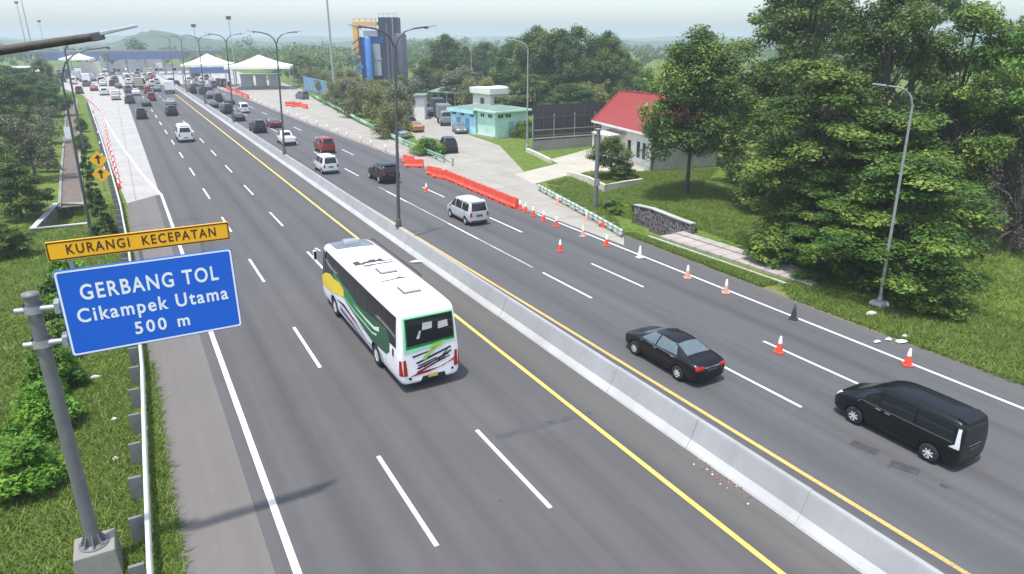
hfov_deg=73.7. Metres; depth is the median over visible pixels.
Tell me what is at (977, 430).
rear window
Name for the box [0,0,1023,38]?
sky
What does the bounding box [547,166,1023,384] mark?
grass
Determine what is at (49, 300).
bright shrub
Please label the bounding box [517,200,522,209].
traffic cone
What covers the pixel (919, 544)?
yellow edge line
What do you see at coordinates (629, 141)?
window
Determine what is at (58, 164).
olive shrub
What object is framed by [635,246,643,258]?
traffic cone
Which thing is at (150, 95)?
minivan
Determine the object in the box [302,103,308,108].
plastic barrier
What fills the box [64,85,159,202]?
concrete apron
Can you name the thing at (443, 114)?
box truck
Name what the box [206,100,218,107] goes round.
sedan
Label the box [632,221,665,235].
ditch bed
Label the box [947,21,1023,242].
broadleaf tree
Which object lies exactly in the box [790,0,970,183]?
broadleaf tree
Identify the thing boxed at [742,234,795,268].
bright shrub
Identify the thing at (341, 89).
olive shrub
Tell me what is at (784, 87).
broadleaf tree
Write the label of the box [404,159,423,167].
plastic barrier
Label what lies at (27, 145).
feathery tree
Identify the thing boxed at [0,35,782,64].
woods
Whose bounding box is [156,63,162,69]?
box truck
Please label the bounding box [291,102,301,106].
plastic barrier
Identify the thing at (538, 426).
tar strip
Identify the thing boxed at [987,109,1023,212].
broadleaf tree
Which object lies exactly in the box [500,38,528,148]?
street lamp
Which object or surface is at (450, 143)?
suv
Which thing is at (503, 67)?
broadleaf tree
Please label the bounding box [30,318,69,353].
bright shrub
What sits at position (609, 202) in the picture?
bright shrub
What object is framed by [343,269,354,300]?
side window
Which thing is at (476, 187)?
plastic barrier
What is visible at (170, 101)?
sedan
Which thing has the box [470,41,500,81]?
broadleaf tree
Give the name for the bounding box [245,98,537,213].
faded edge line
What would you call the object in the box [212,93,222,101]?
minivan
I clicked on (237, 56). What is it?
woods
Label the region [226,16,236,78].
light mast
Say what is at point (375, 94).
olive shrub
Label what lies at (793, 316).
traffic cone
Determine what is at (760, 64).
broadleaf tree
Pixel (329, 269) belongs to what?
side window
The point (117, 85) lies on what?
sedan
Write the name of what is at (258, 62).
tent
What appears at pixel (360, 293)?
side window
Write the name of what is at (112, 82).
suv
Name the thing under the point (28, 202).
broadleaf tree
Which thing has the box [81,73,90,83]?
box truck
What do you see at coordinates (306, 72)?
olive shrub
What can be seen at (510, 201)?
plastic barrier
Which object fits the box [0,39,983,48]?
hills
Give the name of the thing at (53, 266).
bright shrub
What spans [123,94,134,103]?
suv
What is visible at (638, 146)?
window
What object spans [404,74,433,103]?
olive shrub
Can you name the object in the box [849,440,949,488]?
tar patch
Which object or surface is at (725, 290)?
traffic cone
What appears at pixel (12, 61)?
woods
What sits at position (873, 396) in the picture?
side window
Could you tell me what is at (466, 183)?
plastic barrier
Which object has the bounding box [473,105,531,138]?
mint building
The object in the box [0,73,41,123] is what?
broadleaf tree
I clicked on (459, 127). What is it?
sedan
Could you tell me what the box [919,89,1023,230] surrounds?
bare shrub
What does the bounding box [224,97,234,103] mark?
sedan
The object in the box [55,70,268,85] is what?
toll plaza
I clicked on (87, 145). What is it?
bright shrub
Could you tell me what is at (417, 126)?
sedan
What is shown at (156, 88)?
sedan
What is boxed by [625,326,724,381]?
sedan
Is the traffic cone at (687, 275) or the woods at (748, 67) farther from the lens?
the woods at (748, 67)
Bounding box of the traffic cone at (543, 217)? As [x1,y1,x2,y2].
[540,211,546,220]
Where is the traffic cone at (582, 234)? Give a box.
[579,225,586,236]
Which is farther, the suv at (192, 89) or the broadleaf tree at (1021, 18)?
the suv at (192, 89)
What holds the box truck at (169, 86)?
on the road at (336, 422)
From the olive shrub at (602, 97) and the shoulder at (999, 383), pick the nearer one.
the shoulder at (999, 383)
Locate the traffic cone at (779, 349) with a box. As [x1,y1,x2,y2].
[773,336,784,354]
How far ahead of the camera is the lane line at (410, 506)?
21.17 m
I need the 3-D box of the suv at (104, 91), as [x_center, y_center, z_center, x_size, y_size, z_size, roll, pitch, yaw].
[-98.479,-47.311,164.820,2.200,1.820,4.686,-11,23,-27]
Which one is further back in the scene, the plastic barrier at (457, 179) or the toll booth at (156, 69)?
the toll booth at (156, 69)
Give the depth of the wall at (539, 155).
77.89 m
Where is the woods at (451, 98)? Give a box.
[407,86,529,104]
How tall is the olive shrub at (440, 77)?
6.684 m
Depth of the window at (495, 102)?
129.10 m
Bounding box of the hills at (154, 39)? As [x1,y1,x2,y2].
[83,30,296,51]
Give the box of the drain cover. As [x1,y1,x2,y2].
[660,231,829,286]
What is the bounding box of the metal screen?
[532,102,604,150]
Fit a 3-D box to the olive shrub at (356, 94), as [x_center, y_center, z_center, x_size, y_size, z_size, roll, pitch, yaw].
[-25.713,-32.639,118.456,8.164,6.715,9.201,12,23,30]
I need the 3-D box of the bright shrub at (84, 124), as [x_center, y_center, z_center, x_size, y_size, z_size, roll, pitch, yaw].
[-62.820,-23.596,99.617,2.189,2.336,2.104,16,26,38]
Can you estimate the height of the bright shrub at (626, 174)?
1.335 m
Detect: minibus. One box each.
[68,76,76,83]
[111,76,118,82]
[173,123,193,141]
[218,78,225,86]
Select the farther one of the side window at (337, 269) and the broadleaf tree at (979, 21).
the broadleaf tree at (979, 21)
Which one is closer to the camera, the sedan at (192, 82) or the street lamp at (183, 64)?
the street lamp at (183, 64)
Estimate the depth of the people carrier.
22.06 m
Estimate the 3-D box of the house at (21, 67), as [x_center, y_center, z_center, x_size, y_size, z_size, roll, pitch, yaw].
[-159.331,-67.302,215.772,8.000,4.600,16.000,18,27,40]
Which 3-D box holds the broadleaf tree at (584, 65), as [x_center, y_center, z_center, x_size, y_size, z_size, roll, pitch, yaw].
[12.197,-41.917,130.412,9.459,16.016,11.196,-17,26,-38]
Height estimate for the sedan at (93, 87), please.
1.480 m
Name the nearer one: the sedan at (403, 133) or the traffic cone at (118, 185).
the traffic cone at (118, 185)
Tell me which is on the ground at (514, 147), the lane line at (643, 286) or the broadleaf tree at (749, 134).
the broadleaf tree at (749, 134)
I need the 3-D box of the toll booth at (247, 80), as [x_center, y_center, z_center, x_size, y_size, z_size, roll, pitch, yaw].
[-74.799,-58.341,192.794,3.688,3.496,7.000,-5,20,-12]
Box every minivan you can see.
[75,86,83,93]
[124,85,131,92]
[134,107,147,118]
[144,86,151,93]
[146,92,155,100]
[148,79,155,85]
[198,86,206,94]
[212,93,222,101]
[236,102,249,112]
[295,91,308,99]
[313,136,334,152]
[313,153,338,173]
[447,195,488,224]
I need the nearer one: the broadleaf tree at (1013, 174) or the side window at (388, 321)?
the side window at (388, 321)
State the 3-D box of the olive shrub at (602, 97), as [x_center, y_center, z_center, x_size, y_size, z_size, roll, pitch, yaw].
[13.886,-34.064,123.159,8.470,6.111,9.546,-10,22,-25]
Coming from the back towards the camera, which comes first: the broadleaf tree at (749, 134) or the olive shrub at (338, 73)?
the olive shrub at (338, 73)
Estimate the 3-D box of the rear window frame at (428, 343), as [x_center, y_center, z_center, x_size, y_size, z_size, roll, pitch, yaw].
[-3.129,1.626,25.765,2.024,1.283,0.123,-11,23,-27]
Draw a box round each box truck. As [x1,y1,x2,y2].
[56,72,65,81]
[71,70,80,78]
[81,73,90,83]
[133,77,143,88]
[144,67,151,75]
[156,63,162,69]
[164,80,174,93]
[431,97,444,116]
[436,103,450,125]
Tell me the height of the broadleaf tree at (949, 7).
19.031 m
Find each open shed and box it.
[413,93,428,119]
[429,87,471,105]
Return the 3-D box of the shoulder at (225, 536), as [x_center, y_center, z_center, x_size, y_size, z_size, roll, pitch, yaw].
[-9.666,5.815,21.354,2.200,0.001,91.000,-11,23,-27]
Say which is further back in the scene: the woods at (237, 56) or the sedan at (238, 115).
the woods at (237, 56)
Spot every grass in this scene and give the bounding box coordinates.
[0,202,194,573]
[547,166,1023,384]
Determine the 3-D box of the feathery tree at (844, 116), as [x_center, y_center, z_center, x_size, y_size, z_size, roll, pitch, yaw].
[25.649,-12.987,51.921,8.057,15.357,8.726,3,20,7]
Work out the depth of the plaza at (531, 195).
80.13 m
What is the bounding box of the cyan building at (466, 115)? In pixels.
[447,103,493,134]
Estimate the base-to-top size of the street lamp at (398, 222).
12.594 m
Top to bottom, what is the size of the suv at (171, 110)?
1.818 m
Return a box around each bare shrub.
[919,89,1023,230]
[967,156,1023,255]
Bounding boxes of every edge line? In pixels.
[98,110,301,573]
[173,92,785,573]
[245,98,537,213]
[368,206,970,573]
[537,214,1023,408]
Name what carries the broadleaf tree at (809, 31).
on the ground at (514, 147)
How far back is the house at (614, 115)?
73.46 m
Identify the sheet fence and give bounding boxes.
[303,76,327,94]
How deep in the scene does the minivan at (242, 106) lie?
123.74 m
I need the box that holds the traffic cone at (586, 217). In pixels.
[583,210,588,220]
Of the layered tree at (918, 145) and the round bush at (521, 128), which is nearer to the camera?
the layered tree at (918, 145)
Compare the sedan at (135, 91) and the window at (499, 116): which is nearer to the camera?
the window at (499, 116)
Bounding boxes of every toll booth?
[115,67,120,74]
[134,66,140,73]
[153,66,158,73]
[171,66,177,73]
[239,73,255,87]
[254,73,268,87]
[267,73,282,87]
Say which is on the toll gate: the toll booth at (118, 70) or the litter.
the toll booth at (118, 70)
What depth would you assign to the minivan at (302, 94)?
152.37 m
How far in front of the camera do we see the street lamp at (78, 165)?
45.05 m
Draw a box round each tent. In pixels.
[58,53,99,72]
[180,54,236,87]
[224,55,294,90]
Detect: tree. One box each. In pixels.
[0,65,35,93]
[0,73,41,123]
[0,98,65,174]
[0,113,52,157]
[0,143,29,188]
[0,162,55,218]
[0,221,36,256]
[4,72,54,110]
[24,58,60,90]
[30,80,73,115]
[30,97,67,143]
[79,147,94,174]
[84,170,104,207]
[88,189,119,236]
[284,55,319,79]
[385,75,418,89]
[405,64,438,93]
[416,32,470,84]
[456,46,483,81]
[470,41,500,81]
[487,36,540,95]
[487,59,512,85]
[495,74,557,113]
[505,25,560,104]
[528,27,585,99]
[545,82,598,104]
[551,23,608,98]
[582,30,632,85]
[585,135,634,177]
[596,48,639,100]
[613,58,644,86]
[622,69,664,93]
[633,23,765,193]
[710,0,849,119]
[712,0,900,186]
[721,97,815,203]
[725,66,820,155]
[729,59,924,260]
[770,1,862,85]
[774,110,998,271]
[778,197,898,286]
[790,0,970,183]
[796,20,897,173]
[799,150,1012,303]
[845,0,1013,129]
[871,0,1023,211]
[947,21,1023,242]
[969,15,1023,127]
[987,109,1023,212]
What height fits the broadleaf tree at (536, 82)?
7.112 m
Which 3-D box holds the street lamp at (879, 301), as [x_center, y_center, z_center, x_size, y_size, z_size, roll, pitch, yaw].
[17.588,-3.953,32.387,3.346,11.023,0.988,-11,23,-27]
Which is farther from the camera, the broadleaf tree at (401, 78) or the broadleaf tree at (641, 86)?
the broadleaf tree at (401, 78)
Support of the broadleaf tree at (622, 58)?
on the ground at (514, 147)
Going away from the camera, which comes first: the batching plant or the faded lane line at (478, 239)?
the faded lane line at (478, 239)
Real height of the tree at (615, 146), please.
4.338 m
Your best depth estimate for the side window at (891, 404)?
22.49 m
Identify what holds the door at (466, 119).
in the cyan building at (466, 115)
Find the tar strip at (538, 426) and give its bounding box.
[495,410,592,439]
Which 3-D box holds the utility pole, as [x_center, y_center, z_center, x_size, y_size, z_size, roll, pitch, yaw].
[6.691,-9.223,53.714,0.332,6.356,0.500,-11,23,-27]
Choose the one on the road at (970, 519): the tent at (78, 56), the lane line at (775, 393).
the lane line at (775, 393)
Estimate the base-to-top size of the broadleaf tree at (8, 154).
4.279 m
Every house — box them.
[8,66,38,72]
[591,90,729,170]
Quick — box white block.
[469,85,519,105]
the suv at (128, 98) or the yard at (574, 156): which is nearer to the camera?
the yard at (574, 156)
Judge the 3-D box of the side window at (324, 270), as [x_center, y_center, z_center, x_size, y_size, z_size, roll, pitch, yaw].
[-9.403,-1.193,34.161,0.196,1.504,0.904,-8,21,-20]
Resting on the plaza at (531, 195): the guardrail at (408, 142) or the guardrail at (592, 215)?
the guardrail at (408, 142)
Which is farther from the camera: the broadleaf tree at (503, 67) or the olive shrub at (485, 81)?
the broadleaf tree at (503, 67)
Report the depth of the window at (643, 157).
71.15 m
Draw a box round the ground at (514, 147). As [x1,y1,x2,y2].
[0,47,1023,573]
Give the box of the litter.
[896,339,906,342]
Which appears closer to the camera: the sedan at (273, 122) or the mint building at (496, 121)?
the mint building at (496, 121)
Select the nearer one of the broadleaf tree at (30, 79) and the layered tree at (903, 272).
the layered tree at (903, 272)
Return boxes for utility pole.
[593,128,601,206]
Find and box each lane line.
[143,97,438,546]
[151,87,551,507]
[224,94,857,383]
[270,128,802,406]
[379,187,531,266]
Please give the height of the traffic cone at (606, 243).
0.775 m
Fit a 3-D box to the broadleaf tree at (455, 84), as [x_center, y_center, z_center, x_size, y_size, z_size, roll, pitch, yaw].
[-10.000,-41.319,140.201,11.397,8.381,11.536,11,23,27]
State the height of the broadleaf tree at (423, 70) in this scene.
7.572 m
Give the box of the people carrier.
[834,380,988,465]
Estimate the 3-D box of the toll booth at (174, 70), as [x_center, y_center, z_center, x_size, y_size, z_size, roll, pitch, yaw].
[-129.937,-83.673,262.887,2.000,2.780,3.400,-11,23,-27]
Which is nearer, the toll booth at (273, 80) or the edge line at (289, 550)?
the edge line at (289, 550)
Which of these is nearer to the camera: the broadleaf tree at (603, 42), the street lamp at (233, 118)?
the street lamp at (233, 118)
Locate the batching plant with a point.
(375, 49)
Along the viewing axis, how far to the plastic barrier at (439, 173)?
66.18 m
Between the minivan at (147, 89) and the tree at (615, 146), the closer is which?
the tree at (615, 146)
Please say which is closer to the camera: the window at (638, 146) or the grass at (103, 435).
the grass at (103, 435)
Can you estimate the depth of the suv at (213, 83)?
189.43 m
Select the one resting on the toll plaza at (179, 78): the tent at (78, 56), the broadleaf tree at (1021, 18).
the tent at (78, 56)
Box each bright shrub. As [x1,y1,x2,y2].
[0,375,83,441]
[0,434,68,501]
[16,345,90,394]
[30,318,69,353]
[33,273,57,300]
[38,259,88,288]
[39,292,63,322]
[73,117,88,130]
[74,134,92,149]
[601,198,623,208]
[607,207,623,214]
[609,169,638,181]
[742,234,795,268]
[888,275,971,320]
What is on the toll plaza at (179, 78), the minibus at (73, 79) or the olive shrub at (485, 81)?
the minibus at (73, 79)
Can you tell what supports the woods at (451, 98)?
on the ground at (514, 147)
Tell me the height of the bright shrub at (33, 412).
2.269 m
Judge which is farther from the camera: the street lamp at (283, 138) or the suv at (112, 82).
the suv at (112, 82)
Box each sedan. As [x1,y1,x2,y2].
[89,85,98,90]
[99,81,106,85]
[110,88,119,93]
[110,93,120,99]
[113,83,121,87]
[130,89,140,94]
[140,99,151,106]
[153,85,160,91]
[165,98,175,104]
[189,80,197,85]
[204,84,212,89]
[205,91,213,98]
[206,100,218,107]
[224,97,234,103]
[231,111,244,120]
[265,117,281,127]
[390,128,407,137]
[408,121,424,131]
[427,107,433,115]
[452,122,466,133]
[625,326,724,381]
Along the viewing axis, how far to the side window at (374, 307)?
27.50 m
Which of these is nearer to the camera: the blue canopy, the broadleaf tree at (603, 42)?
the broadleaf tree at (603, 42)
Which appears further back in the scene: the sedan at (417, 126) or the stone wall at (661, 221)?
the sedan at (417, 126)
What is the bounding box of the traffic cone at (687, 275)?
[683,265,690,278]
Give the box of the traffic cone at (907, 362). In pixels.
[901,348,913,366]
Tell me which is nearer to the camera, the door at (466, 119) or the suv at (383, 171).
the suv at (383, 171)
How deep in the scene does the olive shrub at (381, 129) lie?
92.27 m
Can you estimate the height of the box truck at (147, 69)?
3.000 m
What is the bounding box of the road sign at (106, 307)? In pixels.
[14,222,241,573]
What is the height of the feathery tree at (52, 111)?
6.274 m
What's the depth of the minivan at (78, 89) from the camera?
167.68 m
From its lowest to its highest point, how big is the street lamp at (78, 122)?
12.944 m
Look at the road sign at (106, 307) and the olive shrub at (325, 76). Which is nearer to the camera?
the road sign at (106, 307)
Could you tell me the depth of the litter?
30.46 m
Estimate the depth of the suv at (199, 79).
209.24 m
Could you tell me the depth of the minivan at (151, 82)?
194.04 m
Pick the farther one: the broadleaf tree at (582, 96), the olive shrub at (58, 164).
the broadleaf tree at (582, 96)
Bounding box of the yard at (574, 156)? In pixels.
[552,148,644,174]
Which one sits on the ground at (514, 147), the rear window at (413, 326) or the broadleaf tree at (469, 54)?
the broadleaf tree at (469, 54)
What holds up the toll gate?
on the toll plaza at (179, 78)
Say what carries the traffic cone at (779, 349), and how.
on the road at (970, 519)
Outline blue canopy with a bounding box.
[189,67,228,78]
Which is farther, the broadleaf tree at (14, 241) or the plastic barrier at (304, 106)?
the plastic barrier at (304, 106)
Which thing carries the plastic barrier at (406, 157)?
on the road at (970, 519)
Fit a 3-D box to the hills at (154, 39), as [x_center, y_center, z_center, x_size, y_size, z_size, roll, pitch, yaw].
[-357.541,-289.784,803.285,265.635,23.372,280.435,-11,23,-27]
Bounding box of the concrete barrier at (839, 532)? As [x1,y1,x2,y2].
[157,72,943,573]
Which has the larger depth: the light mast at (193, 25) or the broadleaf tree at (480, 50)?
the light mast at (193, 25)
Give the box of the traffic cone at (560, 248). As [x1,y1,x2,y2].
[556,239,563,251]
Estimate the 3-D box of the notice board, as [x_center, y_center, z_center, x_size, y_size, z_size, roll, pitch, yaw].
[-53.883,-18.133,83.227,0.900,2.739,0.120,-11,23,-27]
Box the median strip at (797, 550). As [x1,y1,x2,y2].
[175,88,861,573]
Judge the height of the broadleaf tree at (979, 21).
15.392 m
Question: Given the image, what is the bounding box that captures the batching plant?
[351,13,407,84]
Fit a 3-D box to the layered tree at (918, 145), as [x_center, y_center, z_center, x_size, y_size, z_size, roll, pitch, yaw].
[21.982,-5.706,40.589,11.242,9.439,9.729,18,27,40]
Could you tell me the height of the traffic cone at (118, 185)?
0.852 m
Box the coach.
[313,238,458,383]
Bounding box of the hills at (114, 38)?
[0,35,982,42]
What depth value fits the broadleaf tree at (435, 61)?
167.51 m
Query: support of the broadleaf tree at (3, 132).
on the ground at (514, 147)
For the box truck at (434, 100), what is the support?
on the side road at (473, 152)
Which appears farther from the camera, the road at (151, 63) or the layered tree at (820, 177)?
the road at (151, 63)
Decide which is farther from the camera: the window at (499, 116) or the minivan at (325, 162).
the window at (499, 116)
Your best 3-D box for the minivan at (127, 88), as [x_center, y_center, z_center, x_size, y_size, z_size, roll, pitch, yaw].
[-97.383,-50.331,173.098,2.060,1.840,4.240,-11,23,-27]
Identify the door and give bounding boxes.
[465,118,469,133]
[509,121,513,136]
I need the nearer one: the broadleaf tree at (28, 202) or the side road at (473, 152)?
the broadleaf tree at (28, 202)
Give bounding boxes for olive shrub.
[30,146,62,170]
[296,67,322,85]
[313,69,338,93]
[318,77,345,104]
[331,77,369,105]
[334,67,363,85]
[336,79,381,117]
[346,74,380,100]
[359,83,399,121]
[363,79,391,91]
[370,99,412,138]
[375,81,416,124]
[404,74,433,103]
[415,69,449,96]
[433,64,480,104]
[454,75,495,105]
[571,81,609,104]
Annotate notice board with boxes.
[63,127,72,148]
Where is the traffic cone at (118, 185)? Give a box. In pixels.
[117,179,121,188]
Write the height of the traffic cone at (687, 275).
0.775 m
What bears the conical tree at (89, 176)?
on the ground at (514, 147)
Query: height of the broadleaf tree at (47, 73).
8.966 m
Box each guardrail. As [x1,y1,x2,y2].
[86,103,153,573]
[313,94,453,165]
[537,184,624,236]
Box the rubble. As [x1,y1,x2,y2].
[673,447,756,508]
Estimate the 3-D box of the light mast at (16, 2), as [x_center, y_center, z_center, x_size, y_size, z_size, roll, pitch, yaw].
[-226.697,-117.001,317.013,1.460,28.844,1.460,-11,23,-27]
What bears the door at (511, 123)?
in the mint building at (496, 121)
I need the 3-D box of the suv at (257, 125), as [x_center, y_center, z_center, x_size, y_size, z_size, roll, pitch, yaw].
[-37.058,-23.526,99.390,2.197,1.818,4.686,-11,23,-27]
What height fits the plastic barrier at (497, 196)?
0.885 m
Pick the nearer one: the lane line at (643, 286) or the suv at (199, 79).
the lane line at (643, 286)
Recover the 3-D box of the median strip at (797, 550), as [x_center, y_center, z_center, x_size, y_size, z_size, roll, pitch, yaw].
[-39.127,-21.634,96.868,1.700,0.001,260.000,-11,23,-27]
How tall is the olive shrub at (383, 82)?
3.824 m
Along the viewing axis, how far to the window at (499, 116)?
92.55 m
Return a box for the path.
[514,157,616,183]
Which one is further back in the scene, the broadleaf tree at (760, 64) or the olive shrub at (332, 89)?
the olive shrub at (332, 89)
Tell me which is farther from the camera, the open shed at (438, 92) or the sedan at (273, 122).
the open shed at (438, 92)
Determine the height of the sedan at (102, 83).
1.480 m
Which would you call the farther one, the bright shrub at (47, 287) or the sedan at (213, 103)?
the sedan at (213, 103)
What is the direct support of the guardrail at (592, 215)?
on the ground at (514, 147)
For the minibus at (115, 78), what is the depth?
204.75 m
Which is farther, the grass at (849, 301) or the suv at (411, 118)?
the suv at (411, 118)
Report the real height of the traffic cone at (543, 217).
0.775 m
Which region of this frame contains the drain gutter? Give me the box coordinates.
[58,99,83,208]
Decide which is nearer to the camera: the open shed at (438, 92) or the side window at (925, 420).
the side window at (925, 420)
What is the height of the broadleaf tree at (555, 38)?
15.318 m
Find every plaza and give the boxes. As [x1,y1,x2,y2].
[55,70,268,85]
[204,82,623,244]
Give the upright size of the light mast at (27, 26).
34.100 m
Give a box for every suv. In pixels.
[82,80,89,86]
[100,87,108,94]
[108,79,116,85]
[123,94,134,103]
[125,78,131,83]
[164,105,178,115]
[187,86,196,93]
[197,77,204,82]
[209,81,217,86]
[219,103,231,113]
[249,119,266,132]
[368,161,399,182]
[399,116,415,122]
[438,136,457,152]
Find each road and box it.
[70,57,188,72]
[122,84,798,573]
[180,83,1023,573]
[398,94,530,182]
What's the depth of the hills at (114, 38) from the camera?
2152.28 m
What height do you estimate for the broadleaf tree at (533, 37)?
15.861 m
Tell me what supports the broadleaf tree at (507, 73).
on the ground at (514, 147)
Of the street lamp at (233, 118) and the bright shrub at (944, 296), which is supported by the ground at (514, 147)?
the bright shrub at (944, 296)
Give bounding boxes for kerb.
[648,235,786,283]
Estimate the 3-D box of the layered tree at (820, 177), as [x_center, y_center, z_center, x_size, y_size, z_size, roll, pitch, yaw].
[18.756,-7.412,41.087,10.604,11.980,10.145,1,20,3]
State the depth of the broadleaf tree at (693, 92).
54.03 m
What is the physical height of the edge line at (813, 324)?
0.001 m
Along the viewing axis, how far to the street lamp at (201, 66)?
129.69 m
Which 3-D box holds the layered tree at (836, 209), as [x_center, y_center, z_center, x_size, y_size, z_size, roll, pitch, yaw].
[18.093,-2.538,37.960,6.026,4.829,5.215,-2,20,-5]
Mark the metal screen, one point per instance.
(551, 121)
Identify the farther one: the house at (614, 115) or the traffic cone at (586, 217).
the house at (614, 115)
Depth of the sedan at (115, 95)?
150.54 m
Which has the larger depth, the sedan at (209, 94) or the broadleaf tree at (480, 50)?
the broadleaf tree at (480, 50)
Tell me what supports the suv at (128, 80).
on the toll plaza at (179, 78)
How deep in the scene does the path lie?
70.36 m
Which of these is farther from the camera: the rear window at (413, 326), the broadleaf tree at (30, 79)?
the broadleaf tree at (30, 79)
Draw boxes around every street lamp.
[0,24,137,55]
[60,45,119,235]
[64,45,84,147]
[162,36,174,83]
[168,35,187,91]
[181,34,212,103]
[206,33,243,121]
[246,30,299,153]
[348,24,436,226]
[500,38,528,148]
[867,83,913,307]
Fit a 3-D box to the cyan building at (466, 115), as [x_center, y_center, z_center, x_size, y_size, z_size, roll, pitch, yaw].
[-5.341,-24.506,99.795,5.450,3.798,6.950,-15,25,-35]
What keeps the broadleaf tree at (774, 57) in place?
on the ground at (514, 147)
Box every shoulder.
[127,196,274,573]
[624,235,1023,398]
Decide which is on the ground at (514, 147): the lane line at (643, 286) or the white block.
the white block
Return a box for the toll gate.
[14,49,222,76]
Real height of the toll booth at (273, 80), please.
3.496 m
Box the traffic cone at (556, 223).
[553,216,559,226]
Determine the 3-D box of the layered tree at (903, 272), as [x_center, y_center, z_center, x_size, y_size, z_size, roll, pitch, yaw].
[20.685,-3.173,36.084,9.293,7.573,10.738,14,24,34]
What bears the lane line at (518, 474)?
on the road at (336, 422)
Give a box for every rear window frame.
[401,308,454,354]
[402,310,453,350]
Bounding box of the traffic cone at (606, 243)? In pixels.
[603,234,609,245]
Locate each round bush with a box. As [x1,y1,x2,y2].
[407,136,446,154]
[509,119,531,138]
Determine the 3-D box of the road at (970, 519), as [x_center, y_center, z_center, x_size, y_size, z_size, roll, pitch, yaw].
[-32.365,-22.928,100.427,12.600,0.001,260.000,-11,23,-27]
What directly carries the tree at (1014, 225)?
on the ground at (514, 147)
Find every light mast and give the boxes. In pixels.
[14,1,30,62]
[21,0,34,59]
[191,24,201,76]
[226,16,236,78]
[326,0,334,96]
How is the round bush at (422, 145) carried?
on the ground at (514, 147)
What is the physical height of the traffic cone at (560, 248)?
0.775 m
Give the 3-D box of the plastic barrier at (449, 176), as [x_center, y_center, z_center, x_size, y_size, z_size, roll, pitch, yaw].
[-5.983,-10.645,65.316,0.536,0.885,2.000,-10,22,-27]
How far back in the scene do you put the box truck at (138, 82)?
181.75 m
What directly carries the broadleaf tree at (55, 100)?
on the ground at (514, 147)
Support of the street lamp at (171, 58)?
on the concrete barrier at (839, 532)
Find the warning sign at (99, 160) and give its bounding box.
[89,151,110,190]
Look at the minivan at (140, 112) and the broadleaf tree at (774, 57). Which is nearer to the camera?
the broadleaf tree at (774, 57)
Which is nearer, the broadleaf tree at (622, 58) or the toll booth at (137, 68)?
the broadleaf tree at (622, 58)
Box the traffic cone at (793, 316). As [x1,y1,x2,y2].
[788,304,797,320]
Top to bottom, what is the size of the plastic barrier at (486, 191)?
0.885 m
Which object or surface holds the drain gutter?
on the ground at (514, 147)
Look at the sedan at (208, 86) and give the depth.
181.11 m
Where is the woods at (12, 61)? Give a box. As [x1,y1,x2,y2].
[7,56,42,85]
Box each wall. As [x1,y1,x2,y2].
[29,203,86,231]
[526,148,551,162]
[567,171,643,192]
[633,204,695,234]
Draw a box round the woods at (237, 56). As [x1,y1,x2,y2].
[180,45,347,77]
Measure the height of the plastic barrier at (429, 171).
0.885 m
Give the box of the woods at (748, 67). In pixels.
[638,63,934,93]
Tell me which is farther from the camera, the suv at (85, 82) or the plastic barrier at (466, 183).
the suv at (85, 82)
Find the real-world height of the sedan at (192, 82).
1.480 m
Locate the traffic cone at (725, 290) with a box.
[721,279,729,293]
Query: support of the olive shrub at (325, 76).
on the ground at (514, 147)
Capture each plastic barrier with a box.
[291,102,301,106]
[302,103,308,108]
[402,155,413,162]
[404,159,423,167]
[426,166,441,175]
[432,168,446,179]
[445,170,452,181]
[452,173,462,185]
[460,177,472,189]
[470,181,482,193]
[480,185,492,198]
[491,189,505,203]
[502,194,518,208]
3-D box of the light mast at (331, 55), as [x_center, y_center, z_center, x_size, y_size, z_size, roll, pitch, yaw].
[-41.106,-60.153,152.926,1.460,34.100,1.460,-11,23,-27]
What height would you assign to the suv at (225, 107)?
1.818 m
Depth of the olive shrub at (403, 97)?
103.46 m
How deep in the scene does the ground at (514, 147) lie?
63.03 m
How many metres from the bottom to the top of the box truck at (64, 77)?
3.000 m
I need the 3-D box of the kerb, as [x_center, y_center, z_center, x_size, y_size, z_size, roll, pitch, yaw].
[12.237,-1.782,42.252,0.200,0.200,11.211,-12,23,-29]
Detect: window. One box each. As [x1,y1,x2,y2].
[179,128,189,132]
[323,250,325,273]
[326,252,332,276]
[333,259,342,283]
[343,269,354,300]
[355,280,366,311]
[367,292,380,323]
[381,306,394,342]
[405,311,452,347]
[494,96,500,103]
[497,114,503,118]
[627,139,631,149]
[636,140,640,158]
[641,142,646,160]
[857,388,882,405]
[880,393,917,422]
[915,410,955,440]
[965,419,986,442]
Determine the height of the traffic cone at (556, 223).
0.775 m
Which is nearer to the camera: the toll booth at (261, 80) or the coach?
the coach
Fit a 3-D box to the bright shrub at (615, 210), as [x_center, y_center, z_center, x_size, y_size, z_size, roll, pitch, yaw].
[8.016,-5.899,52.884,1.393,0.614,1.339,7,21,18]
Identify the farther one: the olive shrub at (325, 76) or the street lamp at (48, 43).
the olive shrub at (325, 76)
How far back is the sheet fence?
171.59 m

